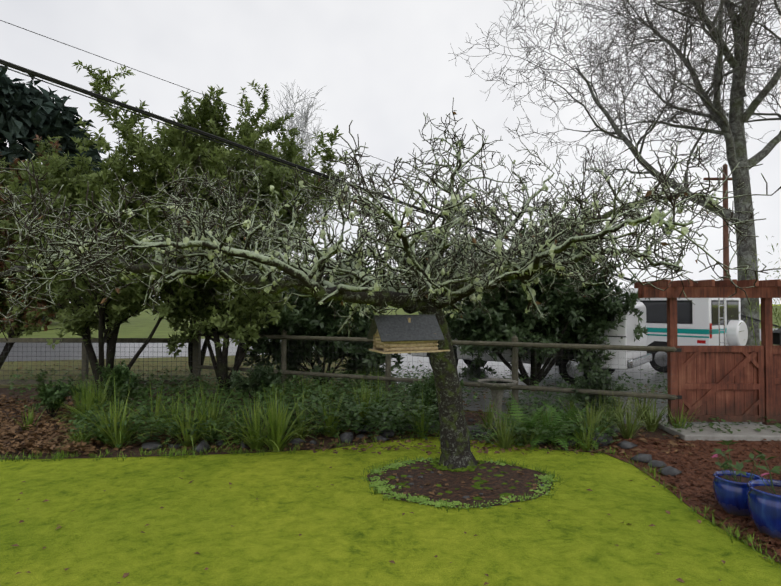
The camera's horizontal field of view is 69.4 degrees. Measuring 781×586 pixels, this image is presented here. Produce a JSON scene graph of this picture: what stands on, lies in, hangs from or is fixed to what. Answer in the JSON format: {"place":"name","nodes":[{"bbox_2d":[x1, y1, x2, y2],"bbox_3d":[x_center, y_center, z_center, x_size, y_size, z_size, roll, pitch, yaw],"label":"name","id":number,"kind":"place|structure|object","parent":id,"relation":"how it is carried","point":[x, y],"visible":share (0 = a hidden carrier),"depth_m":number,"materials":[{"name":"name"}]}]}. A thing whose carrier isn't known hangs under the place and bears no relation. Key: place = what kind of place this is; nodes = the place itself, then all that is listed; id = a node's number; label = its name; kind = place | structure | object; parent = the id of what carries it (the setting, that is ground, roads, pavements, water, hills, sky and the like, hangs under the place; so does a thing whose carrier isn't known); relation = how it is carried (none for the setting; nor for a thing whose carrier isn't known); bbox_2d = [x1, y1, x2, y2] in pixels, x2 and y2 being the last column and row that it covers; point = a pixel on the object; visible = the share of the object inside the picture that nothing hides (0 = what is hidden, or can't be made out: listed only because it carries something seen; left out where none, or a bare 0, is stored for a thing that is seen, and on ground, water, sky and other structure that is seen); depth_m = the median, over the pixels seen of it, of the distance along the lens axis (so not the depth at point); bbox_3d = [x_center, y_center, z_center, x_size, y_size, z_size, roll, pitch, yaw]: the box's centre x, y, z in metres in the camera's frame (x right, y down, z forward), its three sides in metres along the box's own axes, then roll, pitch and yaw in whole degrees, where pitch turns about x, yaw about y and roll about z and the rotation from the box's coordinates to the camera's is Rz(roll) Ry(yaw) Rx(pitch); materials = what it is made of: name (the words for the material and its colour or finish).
{"place":"outdoors","nodes":[
{"label":"outdoors","id":0,"kind":"place"},
{"bbox_2d":[0,134,85,368],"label":"evergreen tree","id":1,"kind":"object","parent":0,"point":[33,325],"depth_m":12.31,"materials":[{"name":"green plant"}]},
{"bbox_2d":[152,86,293,374],"bbox_3d":[-4.283,-1.287,13.477,4.200,6.731,3.594,0,-1,1],"label":"evergreen tree","id":2,"kind":"object","parent":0,"point":[261,126],"depth_m":12.94,"materials":[{"name":"green plant"}]},
{"bbox_2d":[126,410,637,449],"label":"scattered rocks","id":3,"kind":"object","parent":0,"point":[347,437],"visible":0.17,"depth_m":7.29,"materials":[{"name":"grey stone"}]},
{"bbox_2d":[0,343,774,425],"bbox_3d":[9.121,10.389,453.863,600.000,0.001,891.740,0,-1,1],"label":"verge","id":4,"kind":"structure","parent":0,"point":[149,367],"depth_m":15.64,"materials":[{"name":"green plant"}]},
{"bbox_2d":[0,65,107,321],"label":"conifer tree","id":5,"kind":"object","parent":4,"relation":"on","point":[27,114],"visible":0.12,"depth_m":44.40,"materials":[{"name":"green plant"}]},
{"bbox_2d":[230,249,404,384],"bbox_3d":[-1.532,0.508,12.085,4.071,3.079,2.998,0,-1,-19],"label":"rhododendron","id":6,"kind":"object","parent":4,"relation":"on","point":[317,317],"depth_m":11.67,"materials":[{"name":"green plant"}]},
{"bbox_2d":[418,205,649,385],"bbox_3d":[3.007,0.038,12.569,4.924,4.077,4.088,-1,-1,41],"label":"rhododendron","id":7,"kind":"object","parent":4,"relation":"on","point":[501,315],"depth_m":11.56,"materials":[{"name":"green plant"}]},
{"bbox_2d":[448,0,780,345],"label":"oak tree","id":8,"kind":"object","parent":4,"relation":"on","point":[732,132],"visible":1,"depth_m":23.57,"materials":[{"name":"grey plant"}]},
{"bbox_2d":[0,328,777,361],"bbox_3d":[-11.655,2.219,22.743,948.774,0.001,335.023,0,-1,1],"label":"road","id":9,"kind":"structure","parent":0,"point":[153,350],"depth_m":21.55,"materials":[{"name":"grey asphalt"}]},
{"bbox_2d":[703,164,731,279],"bbox_3d":[16.449,-2.032,27.638,2.200,8.710,0.329,0,-1,1],"label":"utility pole","id":10,"kind":"object","parent":9,"relation":"on","point":[725,237],"visible":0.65,"depth_m":27.59,"materials":[{"name":"brown wood"}]},
{"bbox_2d":[0,20,780,328],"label":"power cables","id":11,"kind":"object","parent":10,"relation":"hanging from","point":[89,93],"visible":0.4,"depth_m":8.40,"materials":[{"name":"black plastic"}]},
{"bbox_2d":[0,304,780,585],"bbox_3d":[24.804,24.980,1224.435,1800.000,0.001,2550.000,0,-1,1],"label":"lawn","id":12,"kind":"structure","parent":0,"point":[349,527],"depth_m":4.52,"materials":[{"name":"green plant"}]},
{"bbox_2d":[0,430,780,568],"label":"lawn edge grass tufts","id":13,"kind":"object","parent":12,"relation":"on","point":[713,523],"visible":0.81,"depth_m":6.45,"materials":[{"name":"green plant"}]},
{"bbox_2d":[0,305,780,338],"bbox_3d":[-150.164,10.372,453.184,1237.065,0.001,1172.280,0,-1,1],"label":"ground grass","id":14,"kind":"structure","parent":12,"relation":"on","point":[143,324],"depth_m":40.74,"materials":[{"name":"green plant"}]},
{"bbox_2d":[263,80,358,259],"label":"bare tree","id":15,"kind":"object","parent":14,"relation":"on","point":[306,117],"visible":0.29,"depth_m":71.56,"materials":[{"name":"grey plant"}]},
{"bbox_2d":[0,388,780,563],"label":"bed soil","id":16,"kind":"structure","parent":0,"point":[658,433],"depth_m":7.52,"materials":[{"name":"brown soil"}]},
{"bbox_2d":[24,369,81,420],"bbox_3d":[-5.117,1.561,8.645,0.723,0.821,0.645,0,-1,1],"label":"low shrub","id":17,"kind":"object","parent":16,"relation":"on","point":[50,393],"depth_m":8.56,"materials":[{"name":"green plant"}]},
{"bbox_2d":[96,360,143,406],"bbox_3d":[-4.475,1.555,9.459,0.744,0.864,0.725,-1,-1,37],"label":"low shrub","id":18,"kind":"object","parent":16,"relation":"on","point":[122,375],"depth_m":9.39,"materials":[{"name":"green plant"}]},
{"bbox_2d":[0,60,257,394],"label":"evergreen tree","id":19,"kind":"object","parent":16,"relation":"on","point":[76,194],"depth_m":10.26,"materials":[{"name":"green plant"}]},
{"bbox_2d":[76,79,350,392],"bbox_3d":[-3.338,-1.128,11.305,5.291,6.352,3.479,0,-1,1],"label":"evergreen tree","id":20,"kind":"object","parent":16,"relation":"on","point":[207,119],"depth_m":10.80,"materials":[{"name":"green plant"}]},
{"bbox_2d":[227,364,283,402],"bbox_3d":[-2.387,1.620,9.958,1.012,0.753,0.788,0,-1,1],"label":"low shrub","id":21,"kind":"object","parent":16,"relation":"on","point":[261,372],"depth_m":9.89,"materials":[{"name":"green plant"}]},
{"bbox_2d":[0,327,677,413],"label":"wooden fence","id":22,"kind":"object","parent":16,"relation":"on","point":[514,344],"visible":0.54,"depth_m":10.09,"materials":[{"name":"brown wood"}]},
{"bbox_2d":[0,337,675,423],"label":"fence wire","id":23,"kind":"object","parent":22,"relation":"attached to","point":[129,356],"visible":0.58,"depth_m":10.47,"materials":[{"name":"grey metal"}]},
{"bbox_2d":[81,392,615,455],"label":"sword ferns","id":24,"kind":"object","parent":16,"relation":"on","point":[531,423],"visible":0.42,"depth_m":7.49,"materials":[{"name":"green plant"}]},
{"bbox_2d":[13,362,699,454],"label":"strap leaf plants","id":25,"kind":"object","parent":16,"relation":"on","point":[276,433],"visible":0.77,"depth_m":7.42,"materials":[{"name":"green plant"}]},
{"bbox_2d":[0,360,780,584],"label":"leaves and chips","id":26,"kind":"object","parent":16,"relation":"on","point":[34,445],"visible":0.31,"depth_m":6.92,"materials":[{"name":"brown plant"}]},
{"bbox_2d":[7,365,780,447],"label":"ground cover plants","id":27,"kind":"object","parent":16,"relation":"on","point":[352,409],"visible":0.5,"depth_m":8.27,"materials":[{"name":"green plant"}]},
{"bbox_2d":[168,420,681,475],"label":"edging stones","id":28,"kind":"object","parent":16,"relation":"on","point":[664,470],"visible":0.29,"depth_m":7.09,"materials":[{"name":"grey stone"}]},
{"bbox_2d":[407,371,464,418],"bbox_3d":[0.704,1.581,8.763,0.914,0.788,0.957,0,-1,1],"label":"low shrub","id":29,"kind":"object","parent":16,"relation":"on","point":[430,381],"depth_m":8.69,"materials":[{"name":"green plant"}]},
{"bbox_2d":[477,378,517,427],"bbox_3d":[1.566,1.623,8.266,0.594,0.670,0.594,0,-1,1],"label":"bird bath","id":30,"kind":"object","parent":16,"relation":"on","point":[497,387],"visible":0.83,"depth_m":8.20,"materials":[{"name":"grey stone"}]},
{"bbox_2d":[557,364,627,416],"bbox_3d":[3.059,1.530,8.807,1.030,0.891,0.788,0,-1,1],"label":"low shrub","id":31,"kind":"object","parent":16,"relation":"on","point":[593,380],"depth_m":8.60,"materials":[{"name":"green plant"}]},
{"bbox_2d":[634,279,780,424],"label":"wooden gate","id":32,"kind":"structure","parent":16,"relation":"on","point":[735,383],"depth_m":8.03,"materials":[{"name":"brown wood"}]},
{"bbox_2d":[655,421,780,440],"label":"concrete slab","id":33,"kind":"structure","parent":16,"relation":"on","point":[748,433],"depth_m":7.54,"materials":[{"name":"grey concrete"}]},
{"bbox_2d":[0,0,780,303],"label":"sky","id":34,"kind":"structure","parent":0,"point":[381,65],"materials":[{"name":"white"}]},
{"bbox_2d":[367,459,552,507],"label":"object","id":35,"kind":"structure","parent":0,"point":[454,479],"depth_m":5.66,"materials":[{"name":"brown soil"}]},
{"bbox_2d":[0,97,780,469],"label":"apple tree","id":36,"kind":"object","parent":35,"relation":"on","point":[454,429],"visible":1,"depth_m":5.05,"materials":[{"name":"plant"}]},
{"bbox_2d":[1,137,719,319],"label":"apple tree lichen tufts","id":37,"kind":"object","parent":36,"relation":"attached to","point":[655,215],"visible":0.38,"depth_m":5.05,"materials":[{"name":"green plant"}]},
{"bbox_2d":[36,112,707,318],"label":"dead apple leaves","id":38,"kind":"object","parent":36,"relation":"attached to","point":[648,193],"visible":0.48,"depth_m":4.88,"materials":[{"name":"green plant"}]},
{"bbox_2d":[367,299,449,353],"bbox_3d":[0.187,0.297,5.669,0.749,0.572,0.450,0,-1,-21],"label":"bird feeder","id":39,"kind":"object","parent":36,"relation":"attached to","point":[394,334],"visible":1,"depth_m":5.53,"materials":[{"name":"wood"}]},
{"bbox_2d":[361,457,557,508],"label":"ground cover plants","id":40,"kind":"object","parent":35,"relation":"on","point":[422,499],"visible":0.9,"depth_m":5.51,"materials":[{"name":"green plant"}]},
{"bbox_2d":[377,464,543,499],"bbox_3d":[0.684,1.897,5.774,1.666,0.063,1.362,0,-1,1],"label":"tree debris","id":41,"kind":"object","parent":35,"relation":"on","point":[476,485],"visible":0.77,"depth_m":5.61,"materials":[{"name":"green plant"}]},
{"bbox_2d":[380,353,667,424],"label":"driveway pavement","id":42,"kind":"structure","parent":0,"point":[501,367],"depth_m":13.11,"materials":[{"name":"grey gravel"}]},
{"bbox_2d":[408,302,651,385],"bbox_3d":[3.239,1.143,14.008,5.640,1.834,2.140,-1,-1,36],"label":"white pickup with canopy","id":43,"kind":"object","parent":42,"relation":"on","point":[626,333],"visible":0.35,"depth_m":12.30,"materials":[{"name":"painted metal"},{"name":"glass"},{"name":"rubber"}]},
{"bbox_2d":[595,288,747,372],"bbox_3d":[6.941,0.988,16.401,2.100,2.234,5.690,1,-1,-39],"label":"camper van","id":44,"kind":"object","parent":42,"relation":"on","point":[706,322],"visible":0.31,"depth_m":14.30,"materials":[{"name":"painted metal"},{"name":"glass"},{"name":"rubber"}]},
{"bbox_2d":[731,236,780,345],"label":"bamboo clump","id":45,"kind":"object","parent":42,"relation":"on","point":[760,298],"visible":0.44,"depth_m":11.52,"materials":[{"name":"green plant"}]},
{"bbox_2d":[605,438,780,561],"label":"mulch bed","id":46,"kind":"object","parent":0,"point":[741,447],"depth_m":6.37,"materials":[{"name":"brown wood"}]},
{"bbox_2d":[710,440,765,516],"bbox_3d":[3.017,1.595,4.879,0.401,0.596,0.482,-1,-1,37],"label":"blue pot","id":47,"kind":"object","parent":46,"relation":"on","point":[730,487],"visible":0.79,"depth_m":4.80,"materials":[{"name":"ceramic"}]},
{"bbox_2d":[742,453,780,540],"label":"blue pot","id":48,"kind":"object","parent":46,"relation":"on","point":[763,499],"visible":1,"depth_m":4.32,"materials":[{"name":"ceramic"}]}
]}

